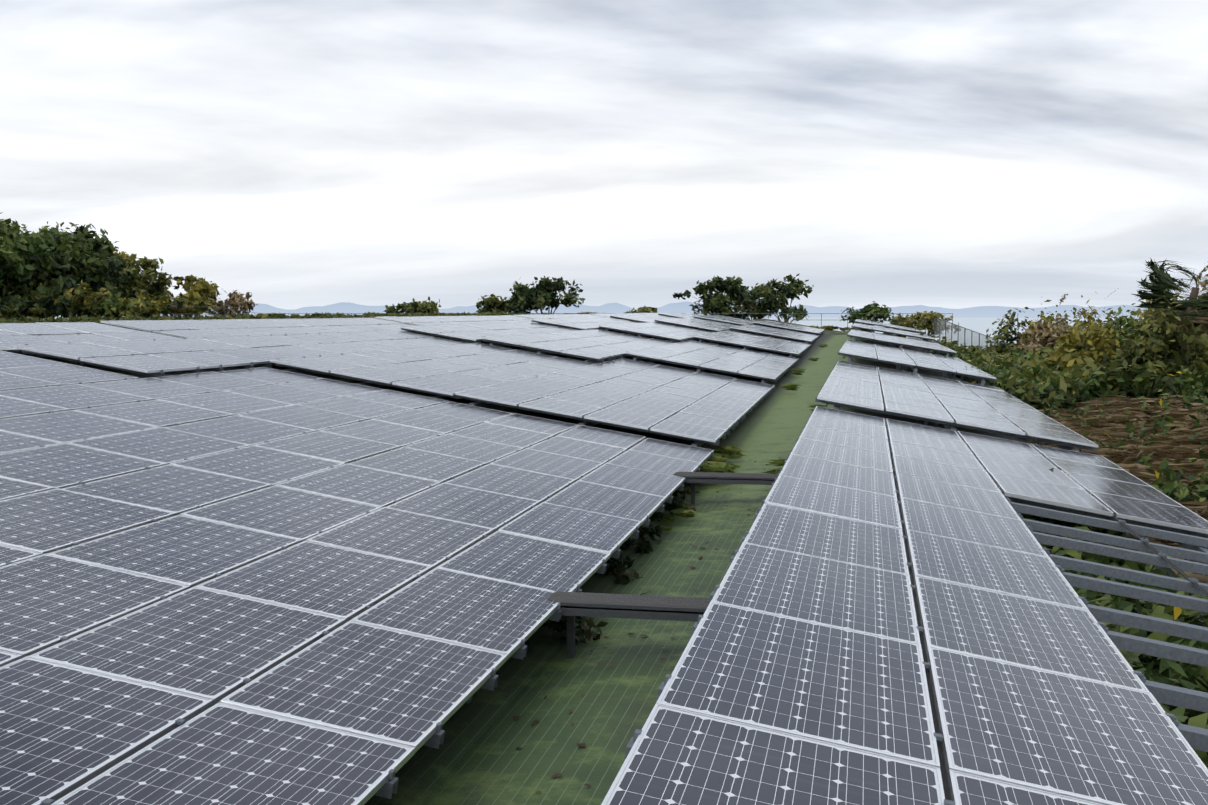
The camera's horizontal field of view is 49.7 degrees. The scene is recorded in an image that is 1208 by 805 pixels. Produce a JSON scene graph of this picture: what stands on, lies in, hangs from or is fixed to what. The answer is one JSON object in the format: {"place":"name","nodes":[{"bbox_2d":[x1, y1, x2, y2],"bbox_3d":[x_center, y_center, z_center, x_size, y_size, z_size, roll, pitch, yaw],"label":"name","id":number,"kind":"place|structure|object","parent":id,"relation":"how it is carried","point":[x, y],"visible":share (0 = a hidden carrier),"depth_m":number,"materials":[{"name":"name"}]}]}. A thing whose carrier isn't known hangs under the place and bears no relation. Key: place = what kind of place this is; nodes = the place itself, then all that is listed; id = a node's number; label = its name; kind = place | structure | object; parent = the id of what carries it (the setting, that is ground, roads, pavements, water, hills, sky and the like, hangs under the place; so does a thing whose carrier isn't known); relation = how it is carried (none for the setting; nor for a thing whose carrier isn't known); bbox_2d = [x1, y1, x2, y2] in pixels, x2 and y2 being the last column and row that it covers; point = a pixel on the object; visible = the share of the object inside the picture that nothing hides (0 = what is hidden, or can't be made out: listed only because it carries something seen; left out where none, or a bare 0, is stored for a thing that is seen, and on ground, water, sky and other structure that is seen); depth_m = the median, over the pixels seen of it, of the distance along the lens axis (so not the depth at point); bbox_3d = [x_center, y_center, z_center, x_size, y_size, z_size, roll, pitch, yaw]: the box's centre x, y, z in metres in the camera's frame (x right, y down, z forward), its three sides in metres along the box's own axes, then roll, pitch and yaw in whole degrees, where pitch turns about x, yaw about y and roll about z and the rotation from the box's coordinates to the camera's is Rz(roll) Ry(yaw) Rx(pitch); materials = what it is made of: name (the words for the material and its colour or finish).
{"place":"outdoors","nodes":[
{"label":"outdoors","id":0,"kind":"place"},
{"bbox_2d":[55,317,1143,349],"bbox_3d":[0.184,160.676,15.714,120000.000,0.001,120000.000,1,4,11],"label":"sea","id":1,"kind":"structure","parent":0,"point":[981,325],"depth_m":17993.40,"materials":[{"name":"blue"}]},
{"bbox_2d":[55,302,1147,317],"bbox_3d":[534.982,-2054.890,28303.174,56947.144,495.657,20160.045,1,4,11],"label":"shore hills","id":2,"kind":"structure","parent":0,"point":[970,312],"depth_m":36970.91,"materials":[{"name":"blue"}]},
{"bbox_2d":[0,0,1207,309],"label":"sky","id":3,"kind":"structure","parent":0,"point":[290,154],"materials":[{"name":"white"}]},
{"bbox_2d":[9,316,1207,583],"bbox_3d":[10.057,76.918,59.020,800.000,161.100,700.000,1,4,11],"label":"terrain","id":4,"kind":"structure","parent":0,"point":[1153,540],"depth_m":23.03,"materials":[{"name":"soil"}]},
{"bbox_2d":[0,212,35,260],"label":"tree","id":5,"kind":"object","parent":4,"relation":"on","point":[9,230],"visible":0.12,"depth_m":80.11,"materials":[{"name":"green plant"}]},
{"bbox_2d":[0,219,66,300],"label":"tree","id":6,"kind":"object","parent":4,"relation":"on","point":[15,270],"depth_m":75.86,"materials":[{"name":"green plant"}]},
{"bbox_2d":[21,221,73,246],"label":"tree","id":7,"kind":"object","parent":4,"relation":"on","point":[56,228],"depth_m":89.06,"materials":[{"name":"green plant"}]},
{"bbox_2d":[0,223,128,318],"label":"tree","id":8,"kind":"object","parent":4,"relation":"on","point":[83,240],"depth_m":82.55,"materials":[{"name":"green plant"}]},
{"bbox_2d":[0,245,138,318],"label":"tree","id":9,"kind":"object","parent":4,"relation":"on","point":[75,266],"depth_m":77.72,"materials":[{"name":"green plant"}]},
{"bbox_2d":[0,351,138,390],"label":"solar panel","id":10,"kind":"object","parent":4,"relation":"on","point":[18,371],"visible":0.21,"depth_m":16.02,"materials":[{"name":"grey glass"}]},
{"bbox_2d":[0,322,182,366],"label":"solar panel","id":11,"kind":"object","parent":4,"relation":"on","point":[41,333],"visible":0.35,"depth_m":20.51,"materials":[{"name":"grey glass"}]},
{"bbox_2d":[64,249,136,296],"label":"tree","id":12,"kind":"object","parent":4,"relation":"on","point":[122,254],"depth_m":91.90,"materials":[{"name":"green plant"}]},
{"bbox_2d":[90,256,172,316],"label":"tree","id":13,"kind":"object","parent":4,"relation":"on","point":[140,282],"visible":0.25,"depth_m":87.94,"materials":[{"name":"green plant"}]},
{"bbox_2d":[106,284,186,316],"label":"tree","id":14,"kind":"object","parent":4,"relation":"on","point":[175,308],"depth_m":92.05,"materials":[{"name":"green plant"}]},
{"bbox_2d":[146,274,226,316],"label":"tree","id":15,"kind":"object","parent":4,"relation":"on","point":[202,291],"depth_m":94.39,"materials":[{"name":"green plant"}]},
{"bbox_2d":[0,367,448,500],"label":"solar panel","id":16,"kind":"object","parent":4,"relation":"on","point":[59,436],"visible":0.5,"depth_m":14.03,"materials":[{"name":"grey glass"}]},
{"bbox_2d":[201,290,257,316],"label":"tree","id":17,"kind":"object","parent":4,"relation":"on","point":[235,301],"depth_m":96.59,"materials":[{"name":"plant"}]},
{"bbox_2d":[11,330,468,377],"bbox_3d":[-5.586,-0.789,24.553,2.070,0.643,14.998,10,6,10],"label":"solar panel","id":18,"kind":"object","parent":4,"relation":"on","point":[151,358],"visible":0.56,"depth_m":20.53,"materials":[{"name":"grey glass"}]},
{"bbox_2d":[100,317,432,338],"bbox_3d":[-6.737,-1.408,29.395,2.070,0.640,13.342,10,6,10],"label":"solar panel","id":19,"kind":"object","parent":4,"relation":"on","point":[200,328],"visible":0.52,"depth_m":26.89,"materials":[{"name":"grey glass"}]},
{"bbox_2d":[0,311,602,324],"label":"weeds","id":20,"kind":"object","parent":4,"relation":"on","point":[83,318],"visible":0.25,"depth_m":50.69,"materials":[{"name":"green plant"}]},
{"bbox_2d":[383,297,440,314],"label":"tree","id":21,"kind":"object","parent":4,"relation":"on","point":[413,306],"depth_m":103.75,"materials":[{"name":"green plant"}]},
{"bbox_2d":[270,343,595,401],"bbox_3d":[-2.740,-0.492,25.911,3.090,0.642,11.686,10,6,10],"label":"solar panel","id":22,"kind":"object","parent":4,"relation":"on","point":[445,372],"visible":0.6,"depth_m":23.41,"materials":[{"name":"grey glass"}]},
{"bbox_2d":[0,280,906,337],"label":"shrub line","id":23,"kind":"object","parent":4,"relation":"on","point":[91,304],"visible":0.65,"depth_m":71.65,"materials":[{"name":"green plant"}]},
{"bbox_2d":[374,315,535,337],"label":"solar panel","id":24,"kind":"object","parent":4,"relation":"on","point":[427,320],"visible":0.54,"depth_m":41.00,"materials":[{"name":"grey glass"}]},
{"bbox_2d":[399,322,574,344],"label":"solar panel","id":25,"kind":"object","parent":4,"relation":"on","point":[471,333],"visible":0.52,"depth_m":35.69,"materials":[{"name":"grey glass"}]},
{"bbox_2d":[476,294,510,312],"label":"tree","id":26,"kind":"object","parent":4,"relation":"on","point":[488,303],"depth_m":108.96,"materials":[{"name":"green plant"}]},
{"bbox_2d":[502,281,550,312],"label":"tree","id":27,"kind":"object","parent":4,"relation":"on","point":[513,308],"depth_m":114.87,"materials":[{"name":"green plant"}]},
{"bbox_2d":[509,275,585,312],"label":"tree","id":28,"kind":"object","parent":4,"relation":"on","point":[539,295],"depth_m":109.74,"materials":[{"name":"green plant"}]},
{"bbox_2d":[514,314,602,329],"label":"solar panel","id":29,"kind":"object","parent":4,"relation":"on","point":[540,316],"visible":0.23,"depth_m":56.43,"materials":[{"name":"grey glass"}]},
{"bbox_2d":[172,306,952,331],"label":"railing","id":30,"kind":"object","parent":4,"relation":"on","point":[612,313],"visible":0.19,"depth_m":102.04,"materials":[{"name":"metal"}]},
{"bbox_2d":[531,317,639,329],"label":"solar panel","id":31,"kind":"object","parent":4,"relation":"on","point":[584,323],"visible":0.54,"depth_m":48.65,"materials":[{"name":"grey glass"}]},
{"bbox_2d":[591,313,645,322],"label":"solar panel","id":32,"kind":"object","parent":4,"relation":"on","point":[604,314],"visible":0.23,"depth_m":70.74,"materials":[{"name":"grey glass"}]},
{"bbox_2d":[625,306,656,312],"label":"tree","id":33,"kind":"object","parent":4,"relation":"on","point":[646,310],"visible":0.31,"depth_m":108.88,"materials":[{"name":"green plant"}]},
{"bbox_2d":[610,314,676,325],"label":"solar panel","id":34,"kind":"object","parent":4,"relation":"on","point":[643,318],"visible":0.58,"depth_m":63.09,"materials":[{"name":"grey glass"}]},
{"bbox_2d":[658,313,701,317],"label":"solar panel","id":35,"kind":"object","parent":4,"relation":"on","point":[683,315],"visible":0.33,"depth_m":77.65,"materials":[{"name":"grey glass"}]},
{"bbox_2d":[654,318,739,331],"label":"solar panel","id":36,"kind":"object","parent":4,"relation":"on","point":[703,324],"visible":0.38,"depth_m":63.47,"materials":[{"name":"grey glass"}]},
{"bbox_2d":[673,275,765,319],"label":"tree","id":37,"kind":"object","parent":4,"relation":"on","point":[718,301],"depth_m":111.79,"materials":[{"name":"green plant"}]},
{"bbox_2d":[673,472,776,504],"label":"support beam","id":38,"kind":"structure","parent":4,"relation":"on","point":[692,478],"depth_m":15.75,"materials":[{"name":"metal"}]},
{"bbox_2d":[694,315,755,325],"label":"solar panel","id":39,"kind":"object","parent":4,"relation":"on","point":[730,320],"visible":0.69,"depth_m":78.22,"materials":[{"name":"grey glass"}]},
{"bbox_2d":[724,282,775,319],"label":"tree","id":40,"kind":"object","parent":4,"relation":"on","point":[763,288],"depth_m":118.89,"materials":[{"name":"green plant"}]},
{"bbox_2d":[310,327,1207,804],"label":"aisle ground sheet","id":41,"kind":"object","parent":4,"relation":"on","point":[478,757],"depth_m":8.85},
{"bbox_2d":[0,401,713,804],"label":"solar panel","id":42,"kind":"object","parent":41,"relation":"on","point":[358,613],"visible":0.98,"depth_m":8.11,"materials":[{"name":"grey glass"}]},
{"bbox_2d":[480,329,677,362],"bbox_3d":[-0.219,-1.547,39.100,3.090,0.644,14.998,10,6,10],"label":"solar panel","id":43,"kind":"object","parent":41,"relation":"on","point":[596,345],"visible":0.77,"depth_m":35.52,"materials":[{"name":"grey glass"}]},
{"bbox_2d":[455,358,774,448],"bbox_3d":[1.030,0.001,26.915,4.110,0.644,14.998,10,6,10],"label":"solar panel","id":44,"kind":"object","parent":41,"relation":"on","point":[699,409],"visible":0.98,"depth_m":23.40,"materials":[{"name":"grey glass"}]},
{"bbox_2d":[538,460,714,643],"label":"weeds","id":45,"kind":"object","parent":41,"relation":"on","point":[624,575],"visible":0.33,"depth_m":11.85,"materials":[{"name":"green plant"}]},
{"bbox_2d":[547,591,709,657],"bbox_3d":[0.365,1.565,9.045,2.227,0.629,0.340,1,4,11],"label":"cable tray","id":46,"kind":"object","parent":41,"relation":"on","point":[629,606],"visible":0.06,"depth_m":8.97,"materials":[{"name":"metal"}]},
{"bbox_2d":[513,461,767,791],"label":"dead leaves","id":47,"kind":"object","parent":41,"relation":"on","point":[570,710],"visible":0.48,"depth_m":8.95,"materials":[{"name":"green plant"}]},
{"bbox_2d":[598,322,713,342],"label":"solar panel","id":48,"kind":"object","parent":41,"relation":"on","point":[673,333],"visible":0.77,"depth_m":49.86,"materials":[{"name":"grey glass"}]},
{"bbox_2d":[625,340,798,383],"bbox_3d":[3.861,-1.190,41.725,4.110,0.643,14.998,10,6,10],"label":"solar panel","id":49,"kind":"object","parent":41,"relation":"on","point":[764,366],"visible":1,"depth_m":38.62,"materials":[{"name":"grey glass"}]},
{"bbox_2d":[658,344,827,531],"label":"grass tufts","id":50,"kind":"object","parent":41,"relation":"on","point":[721,456],"depth_m":17.59,"materials":[{"name":"green plant"}]},
{"bbox_2d":[693,330,811,357],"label":"solar panel","id":51,"kind":"object","parent":41,"relation":"on","point":[747,341],"visible":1,"depth_m":53.25,"materials":[{"name":"grey glass"}]},
{"bbox_2d":[730,324,819,342],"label":"solar panel","id":52,"kind":"object","parent":41,"relation":"on","point":[782,333],"visible":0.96,"depth_m":67.81,"materials":[{"name":"grey glass"}]},
{"bbox_2d":[854,319,922,339],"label":"solar panel","id":53,"kind":"object","parent":41,"relation":"on","point":[888,325],"visible":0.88,"depth_m":79.24,"materials":[{"name":"grey glass"}]},
{"bbox_2d":[852,323,935,352],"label":"solar panel","id":54,"kind":"object","parent":41,"relation":"on","point":[859,326],"visible":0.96,"depth_m":65.29,"materials":[{"name":"grey glass"}]},
{"bbox_2d":[847,329,956,377],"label":"solar panel","id":55,"kind":"object","parent":41,"relation":"on","point":[899,342],"visible":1,"depth_m":51.29,"materials":[{"name":"grey glass"}]},
{"bbox_2d":[601,406,1207,804],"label":"solar panels","id":56,"kind":"object","parent":41,"relation":"on","point":[897,612],"visible":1,"depth_m":6.11,"materials":[{"name":"grey glass"}]},
{"bbox_2d":[838,340,995,383],"bbox_3d":[9.538,-0.981,41.309,4.110,1.076,14.998,10,6,11],"label":"solar panel","id":57,"kind":"object","parent":41,"relation":"on","point":[913,360],"visible":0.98,"depth_m":37.26,"materials":[{"name":"grey glass"}]},
{"bbox_2d":[815,360,1098,452],"bbox_3d":[6.532,0.275,26.436,4.110,1.074,14.998,10,6,11],"label":"solar panel","id":58,"kind":"object","parent":41,"relation":"on","point":[949,404],"visible":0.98,"depth_m":22.38,"materials":[{"name":"grey glass"}]},
{"bbox_2d":[751,273,813,322],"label":"tree","id":59,"kind":"object","parent":4,"relation":"on","point":[793,288],"depth_m":114.04,"materials":[{"name":"green plant"}]},
{"bbox_2d":[753,320,824,334],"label":"solar panel","id":60,"kind":"object","parent":4,"relation":"on","point":[787,326],"visible":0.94,"depth_m":82.19,"materials":[{"name":"grey glass"}]},
{"bbox_2d":[840,301,897,332],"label":"tree","id":61,"kind":"object","parent":4,"relation":"on","point":[869,308],"depth_m":108.02,"materials":[{"name":"green plant"}]},
{"bbox_2d":[889,311,960,335],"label":"bush","id":62,"kind":"object","parent":4,"relation":"on","point":[922,321],"depth_m":102.00,"materials":[{"name":"green plant"}]},
{"bbox_2d":[929,317,1005,348],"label":"chain link fence","id":63,"kind":"object","parent":4,"relation":"on","point":[940,323],"visible":0.31,"depth_m":92.20,"materials":[{"name":"metal"}]},
{"bbox_2d":[918,328,1207,409],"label":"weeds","id":64,"kind":"object","parent":4,"relation":"on","point":[1027,397],"visible":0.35,"depth_m":34.22,"materials":[{"name":"green plant"}]},
{"bbox_2d":[1001,288,1134,362],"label":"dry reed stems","id":65,"kind":"object","parent":4,"relation":"on","point":[1065,317],"visible":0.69,"depth_m":39.69,"materials":[{"name":"brown plant"}]},
{"bbox_2d":[938,344,1207,408],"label":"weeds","id":66,"kind":"object","parent":4,"relation":"on","point":[1189,380],"visible":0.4,"depth_m":34.33,"materials":[{"name":"green plant"}]},
{"bbox_2d":[985,265,1207,383],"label":"thicket bush","id":67,"kind":"object","parent":4,"relation":"on","point":[1145,339],"visible":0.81,"depth_m":38.72,"materials":[{"name":"green plant"}]},
{"bbox_2d":[1017,462,1207,767],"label":"weeds","id":68,"kind":"object","parent":4,"relation":"on","point":[1173,672],"visible":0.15,"depth_m":9.69,"materials":[{"name":"green plant"}]},
{"bbox_2d":[1032,395,1207,575],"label":"dry bank grass","id":69,"kind":"structure","parent":4,"relation":"on","point":[1180,446],"depth_m":25.51,"materials":[{"name":"brown plant"}]},
{"bbox_2d":[1033,385,1207,493],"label":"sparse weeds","id":70,"kind":"object","parent":4,"relation":"on","point":[1164,463],"visible":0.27,"depth_m":25.39,"materials":[{"name":"green plant"}]},
{"bbox_2d":[1132,258,1207,365],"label":"tree","id":71,"kind":"object","parent":4,"relation":"on","point":[1160,284],"depth_m":36.51,"materials":[{"name":"green plant"}]}
]}

